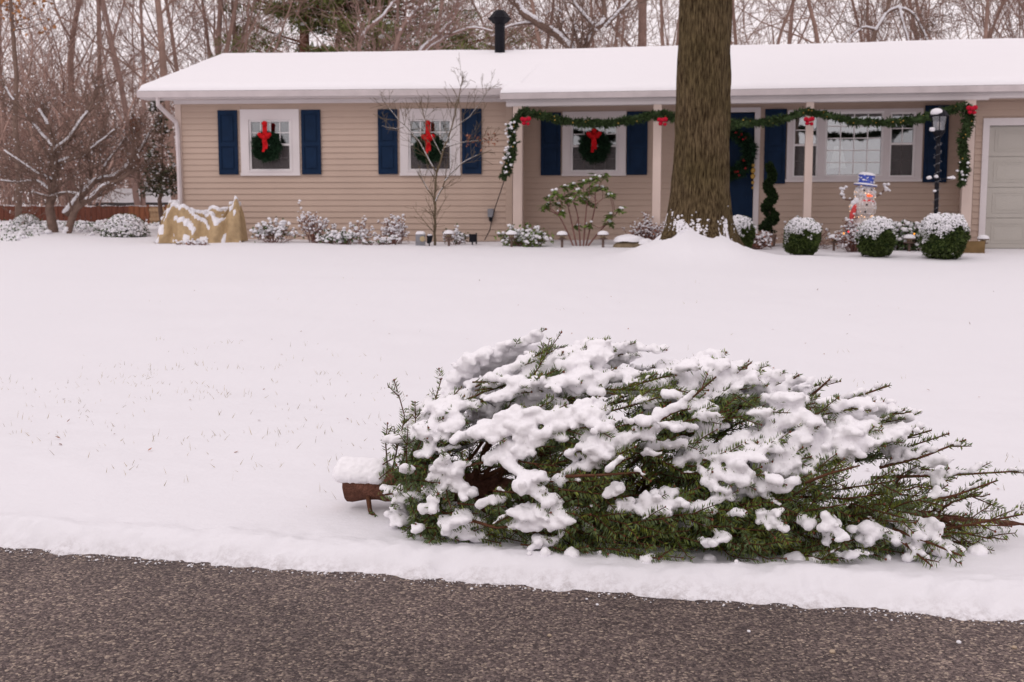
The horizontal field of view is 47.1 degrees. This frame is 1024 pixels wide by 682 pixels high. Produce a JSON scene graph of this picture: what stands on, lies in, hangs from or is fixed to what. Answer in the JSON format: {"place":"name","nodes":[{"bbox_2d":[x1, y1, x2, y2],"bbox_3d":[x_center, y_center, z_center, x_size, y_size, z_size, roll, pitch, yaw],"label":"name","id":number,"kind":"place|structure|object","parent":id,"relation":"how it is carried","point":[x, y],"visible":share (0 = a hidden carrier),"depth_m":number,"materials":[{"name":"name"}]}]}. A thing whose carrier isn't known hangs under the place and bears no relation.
{"place":"outdoors","nodes":[
{"label":"outdoors","id":0,"kind":"place"},
{"bbox_2d":[0,206,1023,620],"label":"snowy lawn","id":1,"kind":"structure","parent":0,"point":[938,342],"depth_m":7.56,"materials":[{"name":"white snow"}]},
{"bbox_2d":[13,213,40,225],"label":"snowy mound shrub","id":2,"kind":"object","parent":1,"relation":"on","point":[20,219],"visible":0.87,"depth_m":28.19,"materials":[{"name":"white snow"}]},
{"bbox_2d":[0,0,60,216],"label":"oak tree","id":3,"kind":"object","parent":1,"relation":"on","point":[18,206],"visible":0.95,"depth_m":29.42,"materials":[{"name":"brown plant"}]},
{"bbox_2d":[0,0,135,204],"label":"bare tree","id":4,"kind":"object","parent":1,"relation":"on","point":[1,69],"visible":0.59,"depth_m":35.60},
{"bbox_2d":[0,205,155,221],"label":"board fence","id":5,"kind":"object","parent":1,"relation":"on","point":[91,214],"visible":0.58,"depth_m":31.81,"materials":[{"name":"brown wood"}]},
{"bbox_2d":[0,219,159,239],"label":"shrubs","id":6,"kind":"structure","parent":1,"relation":"on","point":[22,233],"depth_m":26.44,"materials":[{"name":"white"}]},
{"bbox_2d":[1,219,159,240],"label":"ivy ground cover","id":7,"kind":"object","parent":1,"relation":"on","point":[90,225],"visible":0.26,"depth_m":26.89,"materials":[{"name":"green plant"}]},
{"bbox_2d":[0,55,170,233],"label":"dogwood tree","id":8,"kind":"object","parent":1,"relation":"on","point":[74,206],"visible":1,"depth_m":25.09,"materials":[{"name":"brown plant"}]},
{"bbox_2d":[5,0,197,192],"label":"bare tree","id":9,"kind":"object","parent":1,"relation":"on","point":[90,55],"visible":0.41,"depth_m":41.46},
{"bbox_2d":[0,0,228,206],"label":"bare tree","id":10,"kind":"object","parent":1,"relation":"on","point":[138,201],"visible":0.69,"depth_m":34.83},
{"bbox_2d":[23,0,219,202],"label":"bare tree","id":11,"kind":"object","parent":1,"relation":"on","point":[62,86],"visible":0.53,"depth_m":37.39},
{"bbox_2d":[0,0,245,207],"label":"woodland thicket","id":12,"kind":"object","parent":1,"relation":"on","point":[62,199],"visible":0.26,"depth_m":35.83,"materials":[{"name":"brown plant"}]},
{"bbox_2d":[99,213,150,236],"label":"snowy mound shrub","id":13,"kind":"object","parent":1,"relation":"on","point":[130,225],"visible":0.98,"depth_m":23.66,"materials":[{"name":"white snow"}]},
{"bbox_2d":[88,188,170,208],"bbox_3d":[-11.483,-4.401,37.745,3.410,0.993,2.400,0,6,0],"label":"garden shed","id":14,"kind":"structure","parent":1,"relation":"on","point":[129,201],"depth_m":36.63,"materials":[{"name":"white wood"}]},
{"bbox_2d":[120,116,151,188],"bbox_3d":[-12.779,-5.945,40.065,1.233,3.392,1.270,0,6,0],"label":"rusty shrub","id":15,"kind":"object","parent":1,"relation":"on","point":[133,144],"visible":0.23,"depth_m":39.90,"materials":[{"name":"brown plant"}]},
{"bbox_2d":[137,101,176,224],"bbox_3d":[-8.134,-4.158,27.201,1.094,3.434,1.081,0,6,0],"label":"evergreen tree","id":16,"kind":"object","parent":1,"relation":"on","point":[163,178],"visible":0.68,"depth_m":27.13,"materials":[{"name":"green plant"}]},
{"bbox_2d":[147,205,166,223],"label":"wooden gate","id":17,"kind":"structure","parent":1,"relation":"on","point":[152,214],"depth_m":30.31,"materials":[{"name":"brown wood"}]},
{"bbox_2d":[62,0,299,110],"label":"bare tree","id":18,"kind":"object","parent":1,"relation":"on","point":[219,20],"visible":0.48,"depth_m":41.80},
{"bbox_2d":[51,0,314,199],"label":"bare tree","id":19,"kind":"object","parent":1,"relation":"on","point":[159,11],"visible":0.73,"depth_m":34.17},
{"bbox_2d":[175,238,208,244],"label":"shrub","id":20,"kind":"object","parent":1,"relation":"on","point":[204,241],"visible":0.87,"depth_m":20.53,"materials":[{"name":"white plant"}]},
{"bbox_2d":[79,0,320,152],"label":"bare tree","id":21,"kind":"object","parent":1,"relation":"on","point":[206,27],"visible":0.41,"depth_m":43.79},
{"bbox_2d":[154,196,247,243],"bbox_3d":[-5.787,-2.267,21.983,1.610,0.907,1.125,0,6,0],"label":"burlap wrap","id":22,"kind":"object","parent":1,"relation":"on","point":[212,223],"visible":0.99,"depth_m":21.68,"materials":[{"name":"beige fabric"}]},
{"bbox_2d":[104,0,330,72],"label":"bare tree","id":23,"kind":"object","parent":1,"relation":"on","point":[227,45],"visible":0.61,"depth_m":36.95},
{"bbox_2d":[135,0,325,62],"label":"bare tree","id":24,"kind":"object","parent":1,"relation":"on","point":[228,23],"visible":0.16,"depth_m":50.75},
{"bbox_2d":[249,216,306,242],"bbox_3d":[-4.293,-2.023,21.581,0.946,0.543,0.657,1,6,8],"label":"shrub","id":25,"kind":"object","parent":1,"relation":"on","point":[268,231],"visible":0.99,"depth_m":21.54,"materials":[{"name":"white plant"}]},
{"bbox_2d":[297,199,336,242],"bbox_3d":[-3.645,-2.192,21.783,0.706,0.860,0.672,3,7,24],"label":"shrub","id":26,"kind":"object","parent":1,"relation":"on","point":[320,226],"visible":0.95,"depth_m":21.77,"materials":[{"name":"white plant"}]},
{"bbox_2d":[315,228,333,243],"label":"shrub","id":27,"kind":"object","parent":1,"relation":"on","point":[320,237],"visible":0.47,"depth_m":21.43,"materials":[{"name":"white plant"}]},
{"bbox_2d":[315,225,373,244],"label":"shrub","id":28,"kind":"object","parent":1,"relation":"on","point":[342,238],"visible":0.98,"depth_m":21.14,"materials":[{"name":"white plant"}]},
{"bbox_2d":[217,0,474,53],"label":"bare tree","id":29,"kind":"object","parent":1,"relation":"on","point":[381,9],"visible":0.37,"depth_m":39.87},
{"bbox_2d":[343,215,375,243],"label":"shrub","id":30,"kind":"object","parent":1,"relation":"on","point":[361,229],"visible":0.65,"depth_m":21.73,"materials":[{"name":"white plant"}]},
{"bbox_2d":[208,0,540,57],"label":"pine tree","id":31,"kind":"object","parent":1,"relation":"on","point":[327,21],"visible":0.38,"depth_m":42.12,"materials":[{"name":"green plant"}]},
{"bbox_2d":[362,234,400,244],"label":"shrub","id":32,"kind":"object","parent":1,"relation":"on","point":[385,240],"visible":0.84,"depth_m":21.14,"materials":[{"name":"white plant"}]},
{"bbox_2d":[375,212,409,243],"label":"shrub","id":33,"kind":"object","parent":1,"relation":"on","point":[394,230],"visible":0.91,"depth_m":21.77,"materials":[{"name":"white plant"}]},
{"bbox_2d":[313,0,516,51],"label":"pale boughed tree","id":34,"kind":"object","parent":1,"relation":"on","point":[430,43],"visible":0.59,"depth_m":30.25,"materials":[{"name":"brown plant"}]},
{"bbox_2d":[416,231,424,245],"bbox_3d":[-1.667,-1.848,21.426,0.180,0.310,0.144,0,6,0],"label":"utility box","id":35,"kind":"object","parent":1,"relation":"on","point":[420,238],"visible":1,"depth_m":21.36,"materials":[{"name":"white"}]},
{"bbox_2d":[427,234,432,245],"bbox_3d":[-1.488,-1.806,21.271,0.115,0.276,0.110,0,6,0],"label":"spotlight","id":36,"kind":"object","parent":1,"relation":"on","point":[429,238],"visible":0.96,"depth_m":21.24,"materials":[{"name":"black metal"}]},
{"bbox_2d":[370,57,504,244],"bbox_3d":[-1.335,-3.449,21.323,2.428,3.516,0.998,0,6,0],"label":"sapling","id":37,"kind":"object","parent":1,"relation":"on","point":[435,198],"visible":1,"depth_m":21.33,"materials":[{"name":"brown plant"}]},
{"bbox_2d":[443,230,453,245],"bbox_3d":[-1.139,-1.806,21.192,0.196,0.390,0.191,0,6,0],"label":"path light","id":38,"kind":"object","parent":1,"relation":"on","point":[448,233],"visible":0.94,"depth_m":21.13,"materials":[{"name":"brown metal"}]},
{"bbox_2d":[442,223,468,244],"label":"shrub","id":39,"kind":"object","parent":1,"relation":"on","point":[460,238],"visible":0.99,"depth_m":21.66,"materials":[{"name":"white plant"}]},
{"bbox_2d":[351,0,579,51],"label":"bare tree","id":40,"kind":"object","parent":1,"relation":"on","point":[439,27],"visible":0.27,"depth_m":40.23,"materials":[{"name":"brown plant"}]},
{"bbox_2d":[469,233,476,244],"bbox_3d":[-0.717,-1.853,21.628,0.145,0.270,0.100,0,6,0],"label":"floodlight","id":41,"kind":"object","parent":1,"relation":"on","point":[472,238],"visible":0.78,"depth_m":21.58,"materials":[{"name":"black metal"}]},
{"bbox_2d":[402,0,578,49],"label":"bare tree","id":42,"kind":"object","parent":1,"relation":"on","point":[470,6],"visible":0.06,"depth_m":48.45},
{"bbox_2d":[506,230,516,246],"bbox_3d":[-0.008,-1.752,20.709,0.196,0.390,0.191,0,6,0],"label":"path light","id":43,"kind":"object","parent":1,"relation":"on","point":[511,234],"visible":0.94,"depth_m":20.65,"materials":[{"name":"brown metal"}]},
{"bbox_2d":[493,222,553,246],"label":"shrub","id":44,"kind":"object","parent":1,"relation":"on","point":[525,236],"visible":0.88,"depth_m":21.00,"materials":[{"name":"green plant"}]},
{"bbox_2d":[406,0,648,49],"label":"bare tree","id":45,"kind":"object","parent":1,"relation":"on","point":[552,5],"visible":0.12,"depth_m":44.79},
{"bbox_2d":[96,0,1023,131],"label":"woodland thicket","id":46,"kind":"object","parent":1,"relation":"on","point":[517,26],"visible":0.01,"depth_m":53.02,"materials":[{"name":"brown plant"}]},
{"bbox_2d":[474,0,648,49],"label":"bare tree","id":47,"kind":"object","parent":1,"relation":"on","point":[538,39],"visible":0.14,"depth_m":37.94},
{"bbox_2d":[557,231,567,246],"bbox_3d":[0.885,-1.750,20.776,0.196,0.390,0.191,0,6,0],"label":"path light","id":48,"kind":"object","parent":1,"relation":"on","point":[562,234],"visible":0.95,"depth_m":20.71,"materials":[{"name":"brown metal"}]},
{"bbox_2d":[471,0,664,49],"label":"snowy limbed tree","id":49,"kind":"object","parent":1,"relation":"on","point":[557,32],"visible":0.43,"depth_m":32.06,"materials":[{"name":"brown plant"}]},
{"bbox_2d":[136,10,1023,248],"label":"ranch house","id":50,"kind":"structure","parent":1,"relation":"on","point":[343,160],"depth_m":22.65,"materials":[{"name":"plastic"}]},
{"bbox_2d":[251,121,283,162],"bbox_3d":[-4.715,-3.819,22.612,0.680,0.811,0.318,0,6,0],"label":"wreath","id":51,"kind":"object","parent":50,"relation":"attached to","point":[263,139],"visible":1,"depth_m":22.59,"materials":[{"name":"green plant"}]},
{"bbox_2d":[249,120,290,169],"bbox_3d":[-4.681,-3.795,22.825,0.823,0.975,0.100,1,6,4],"label":"window","id":52,"kind":"structure","parent":50,"relation":"in","point":[284,161],"depth_m":22.81,"materials":[{"name":"white glass"}]},
{"bbox_2d":[413,120,444,164],"bbox_3d":[-1.584,-3.759,22.372,0.651,0.867,0.307,0,6,0],"label":"wreath","id":53,"kind":"object","parent":50,"relation":"attached to","point":[434,155],"visible":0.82,"depth_m":22.35,"materials":[{"name":"green plant"}]},
{"bbox_2d":[409,119,450,169],"bbox_3d":[-1.566,-3.763,22.582,0.827,0.975,0.100,1,6,4],"label":"window","id":54,"kind":"structure","parent":50,"relation":"in","point":[413,162],"depth_m":22.57,"materials":[{"name":"white glass"}]},
{"bbox_2d":[488,209,493,220],"bbox_3d":[-0.409,-2.417,22.541,0.110,0.240,0.100,1,6,4],"label":"outlet box","id":55,"kind":"object","parent":50,"relation":"attached to","point":[490,213],"visible":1,"depth_m":22.49,"materials":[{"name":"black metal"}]},
{"bbox_2d":[498,105,674,180],"bbox_3d":[1.636,-3.557,21.101,3.848,1.355,0.468,1,6,7],"label":"garland","id":56,"kind":"object","parent":50,"relation":"hanging from","point":[510,154],"visible":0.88,"depth_m":21.15,"materials":[{"name":"green plant"}]},
{"bbox_2d":[484,181,503,239],"bbox_3d":[-0.333,-2.437,21.977,0.249,1.117,0.895,-1,7,-13],"label":"extension cord","id":57,"kind":"object","parent":56,"relation":"hanging from","point":[494,209],"visible":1,"depth_m":22.36,"materials":[{"name":"black rubber"}]},
{"bbox_2d":[571,125,617,170],"bbox_3d":[1.635,-3.849,23.293,0.922,0.983,0.100,1,7,9],"label":"window","id":58,"kind":"structure","parent":50,"relation":"in","point":[578,163],"depth_m":23.30,"materials":[{"name":"white glass"}]},
{"bbox_2d":[577,128,612,165],"bbox_3d":[1.624,-3.812,23.089,0.724,0.743,0.348,0,6,0],"label":"wreath","id":59,"kind":"object","parent":50,"relation":"attached to","point":[591,140],"visible":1,"depth_m":23.05,"materials":[{"name":"green plant"}]},
{"bbox_2d":[729,113,754,220],"bbox_3d":[4.231,-3.289,22.915,0.930,2.270,0.057,1,7,9],"label":"front door","id":60,"kind":"structure","parent":50,"relation":"in","point":[741,191],"depth_m":22.88,"materials":[{"name":"blue paint"}]},
{"bbox_2d":[729,127,758,181],"bbox_3d":[4.190,-3.628,22.691,1.202,1.205,0.359,1,7,10],"label":"wreath","id":61,"kind":"object","parent":50,"relation":"attached to","point":[742,166],"visible":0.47,"depth_m":22.60,"materials":[{"name":"green plant"}]},
{"bbox_2d":[751,163,754,188],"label":"door bells","id":62,"kind":"object","parent":50,"relation":"hanging from","point":[752,175],"depth_m":22.65,"materials":[{"name":"gold metal"}]},
{"bbox_2d":[792,117,818,176],"bbox_3d":[5.647,-3.753,22.628,0.470,1.205,0.100,1,7,9],"label":"window","id":63,"kind":"structure","parent":50,"relation":"in","point":[798,149],"depth_m":22.62,"materials":[{"name":"white glass"}]},
{"bbox_2d":[730,101,962,130],"bbox_3d":[5.582,-3.916,20.516,4.472,0.483,0.377,1,7,9],"label":"garland","id":64,"kind":"object","parent":50,"relation":"hanging from","point":[824,115],"visible":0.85,"depth_m":20.50,"materials":[{"name":"green plant"}]},
{"bbox_2d":[824,111,884,175],"bbox_3d":[6.535,-3.761,22.478,1.080,1.225,0.100,1,7,9],"label":"picture window","id":65,"kind":"structure","parent":50,"relation":"in","point":[861,112],"depth_m":22.44,"materials":[{"name":"white glass"}]},
{"bbox_2d":[889,112,915,176],"bbox_3d":[7.405,-3.727,22.335,0.465,1.220,0.100,1,7,9],"label":"window","id":66,"kind":"structure","parent":50,"relation":"in","point":[901,155],"depth_m":22.33,"materials":[{"name":"clear glass"}]},
{"bbox_2d":[952,101,977,188],"bbox_3d":[7.781,-3.356,20.207,0.374,1.527,0.361,3,7,21],"label":"garland","id":67,"kind":"object","parent":50,"relation":"hanging from","point":[967,121],"visible":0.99,"depth_m":20.18,"materials":[{"name":"green plant"}]},
{"bbox_2d":[985,126,1023,248],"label":"garage door","id":68,"kind":"structure","parent":50,"relation":"in","point":[1004,226],"depth_m":21.07,"materials":[{"name":"paint"}]},
{"bbox_2d":[538,173,627,245],"bbox_3d":[1.259,-2.367,21.302,1.648,1.360,0.858,0,6,0],"label":"rhododendron","id":69,"kind":"object","parent":1,"relation":"on","point":[580,199],"visible":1,"depth_m":21.26,"materials":[{"name":"green plant"}]},
{"bbox_2d":[597,231,608,246],"bbox_3d":[1.589,-1.729,20.512,0.196,0.390,0.191,0,6,0],"label":"path light","id":70,"kind":"object","parent":1,"relation":"on","point":[602,234],"visible":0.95,"depth_m":20.45,"materials":[{"name":"brown metal"}]},
{"bbox_2d":[485,0,759,48],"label":"bare tree","id":71,"kind":"object","parent":1,"relation":"on","point":[618,20],"visible":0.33,"depth_m":38.95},
{"bbox_2d":[613,234,643,247],"bbox_3d":[2.044,-1.697,20.531,0.562,0.344,0.455,0,6,0],"label":"garden stone","id":72,"kind":"object","parent":1,"relation":"on","point":[627,241],"visible":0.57,"depth_m":20.37,"materials":[{"name":"white"}]},
{"bbox_2d":[503,0,762,48],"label":"bare tree","id":73,"kind":"object","parent":1,"relation":"on","point":[643,25],"visible":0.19,"depth_m":41.98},
{"bbox_2d":[621,211,664,239],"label":"shrub","id":74,"kind":"object","parent":1,"relation":"on","point":[649,228],"visible":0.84,"depth_m":21.35,"materials":[{"name":"brown plant"}]},
{"bbox_2d":[638,238,651,243],"bbox_3d":[2.288,-1.632,20.139,0.253,0.254,0.216,0,6,0],"label":"garden stone","id":75,"kind":"object","parent":1,"relation":"on","point":[644,241],"visible":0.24,"depth_m":20.07,"materials":[{"name":"white"}]},
{"bbox_2d":[332,328,1023,569],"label":"discarded fir tree","id":76,"kind":"object","parent":1,"relation":"on","point":[522,400],"visible":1,"depth_m":3.81,"materials":[{"name":"green plant"}]},
{"bbox_2d":[659,0,744,246],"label":"tree","id":77,"kind":"object","parent":1,"relation":"on","point":[700,200],"visible":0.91,"depth_m":16.65,"materials":[{"name":"brown plant"}]},
{"bbox_2d":[574,0,845,47],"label":"bare tree","id":78,"kind":"object","parent":1,"relation":"on","point":[662,28],"visible":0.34,"depth_m":35.27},
{"bbox_2d":[733,215,755,248],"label":"clipped shrub","id":79,"kind":"object","parent":1,"relation":"on","point":[745,227],"visible":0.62,"depth_m":19.34,"materials":[{"name":"green plant"}]},
{"bbox_2d":[752,226,772,248],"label":"shrub","id":80,"kind":"object","parent":1,"relation":"on","point":[760,240],"visible":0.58,"depth_m":20.87,"materials":[{"name":"plant"}]},
{"bbox_2d":[633,0,897,45],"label":"bare tree","id":81,"kind":"object","parent":1,"relation":"on","point":[791,6],"visible":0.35,"depth_m":37.30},
{"bbox_2d":[758,161,779,245],"bbox_3d":[4.741,-2.534,21.657,0.423,1.573,0.444,0,6,0],"label":"spiral topiary","id":82,"kind":"object","parent":1,"relation":"on","point":[770,213],"visible":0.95,"depth_m":21.57,"materials":[{"name":"green plant"}]},
{"bbox_2d":[659,0,895,44],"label":"bare tree","id":83,"kind":"object","parent":1,"relation":"on","point":[815,29],"visible":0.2,"depth_m":36.73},
{"bbox_2d":[782,217,822,254],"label":"clipped shrub","id":84,"kind":"object","parent":1,"relation":"on","point":[802,236],"visible":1,"depth_m":18.63,"materials":[{"name":"green plant"}]},
{"bbox_2d":[776,215,842,248],"bbox_3d":[5.387,-1.952,21.294,1.250,0.659,0.698,0,6,0],"label":"shrub","id":85,"kind":"object","parent":1,"relation":"on","point":[825,237],"visible":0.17,"depth_m":21.33,"materials":[{"name":"brown plant"}]},
{"bbox_2d":[755,0,870,44],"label":"bare tree","id":86,"kind":"object","parent":1,"relation":"on","point":[805,28],"visible":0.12,"depth_m":43.39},
{"bbox_2d":[828,234,837,250],"bbox_3d":[5.562,-1.652,20.309,0.196,0.390,0.191,0,6,0],"label":"path light","id":87,"kind":"object","parent":1,"relation":"on","point":[833,241],"visible":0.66,"depth_m":20.26,"materials":[{"name":"brown metal"}]},
{"bbox_2d":[829,213,861,251],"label":"shrub","id":88,"kind":"object","parent":1,"relation":"on","point":[850,242],"visible":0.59,"depth_m":19.79,"materials":[{"name":"plant"}]},
{"bbox_2d":[839,172,890,230],"bbox_3d":[6.126,-2.227,20.452,0.733,1.417,0.572,5,8,37],"label":"snowman decoration","id":89,"kind":"object","parent":1,"relation":"on","point":[862,206],"visible":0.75,"depth_m":20.32,"materials":[{"name":"beige plastic"}]},
{"bbox_2d":[854,216,896,256],"bbox_3d":[5.807,-1.647,18.735,0.660,0.697,0.654,0,6,0],"label":"clipped shrub","id":90,"kind":"object","parent":1,"relation":"on","point":[874,236],"visible":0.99,"depth_m":18.54,"materials":[{"name":"green plant"}]},
{"bbox_2d":[755,0,1020,43],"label":"bare tree","id":91,"kind":"object","parent":1,"relation":"on","point":[855,13],"visible":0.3,"depth_m":41.95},
{"bbox_2d":[832,0,951,42],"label":"arched tree","id":92,"kind":"object","parent":1,"relation":"on","point":[899,8],"visible":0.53,"depth_m":32.67,"materials":[{"name":"brown plant"}]},
{"bbox_2d":[893,219,920,250],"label":"shrub","id":93,"kind":"object","parent":1,"relation":"on","point":[904,228],"visible":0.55,"depth_m":20.19,"materials":[{"name":"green plant"}]},
{"bbox_2d":[904,234,915,250],"bbox_3d":[6.755,-1.621,19.987,0.196,0.390,0.191,0,6,0],"label":"path light","id":94,"kind":"object","parent":1,"relation":"on","point":[909,238],"visible":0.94,"depth_m":19.93,"materials":[{"name":"brown metal"}]},
{"bbox_2d":[873,0,947,39],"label":"bare tree","id":95,"kind":"object","parent":1,"relation":"on","point":[913,18],"visible":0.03,"depth_m":45.59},
{"bbox_2d":[810,0,1022,41],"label":"bare tree","id":96,"kind":"object","parent":1,"relation":"on","point":[979,13],"visible":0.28,"depth_m":40.83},
{"bbox_2d":[926,105,955,213],"bbox_3d":[7.154,-2.646,19.627,0.480,2.540,0.314,0,6,0],"label":"lamp post","id":97,"kind":"object","parent":1,"relation":"on","point":[939,112],"visible":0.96,"depth_m":19.55,"materials":[{"name":"black metal"}]},
{"bbox_2d":[917,212,971,259],"bbox_3d":[6.806,-1.642,18.537,0.770,0.785,0.787,0,6,0],"label":"clipped shrub","id":98,"kind":"object","parent":1,"relation":"on","point":[944,235],"visible":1,"depth_m":18.30,"materials":[{"name":"green plant"}]},
{"bbox_2d":[873,0,1023,40],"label":"bare tree","id":99,"kind":"object","parent":1,"relation":"on","point":[986,14],"visible":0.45,"depth_m":38.92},
{"bbox_2d":[914,0,1023,38],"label":"bare tree","id":100,"kind":"object","parent":1,"relation":"on","point":[1010,25],"visible":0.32,"depth_m":41.74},
{"bbox_2d":[964,241,984,252],"bbox_3d":[7.750,-1.565,19.950,0.490,0.260,0.160,0,6,0],"label":"timber edging","id":101,"kind":"object","parent":1,"relation":"on","point":[975,246],"visible":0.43,"depth_m":19.87,"materials":[{"name":"brown wood"}]},
{"bbox_2d":[942,0,1023,37],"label":"bare tree","id":102,"kind":"object","parent":1,"relation":"on","point":[1022,8],"visible":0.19,"depth_m":39.36,"materials":[{"name":"brown plant"}]},
{"bbox_2d":[977,235,988,243],"bbox_3d":[8.103,-1.631,20.227,0.196,0.390,0.191,0,6,0],"label":"path light","id":103,"kind":"object","parent":1,"relation":"on","point":[982,237],"visible":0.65,"depth_m":20.15,"materials":[{"name":"white metal"}]},
{"bbox_2d":[0,547,1023,681],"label":"road","id":104,"kind":"structure","parent":0,"point":[69,618],"depth_m":3.20,"materials":[{"name":"grey asphalt"}]},
{"bbox_2d":[4,547,1023,625],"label":"snow crumbs","id":105,"kind":"object","parent":104,"relation":"on","point":[471,588],"visible":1,"depth_m":3.61,"materials":[{"name":"white snow"}]},
{"bbox_2d":[0,0,1023,205],"label":"sky","id":106,"kind":"structure","parent":0,"point":[653,20],"materials":[{"name":"white"}]},
{"bbox_2d":[829,146,845,174],"bbox_3d":[6.413,-3.274,23.175,0.340,1.120,0.340,0,6,0],"label":"table lamp","id":107,"kind":"object","parent":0,"point":[835,156],"visible":0.56,"depth_m":23.05,"materials":[{"name":"white fabric"}]}
]}

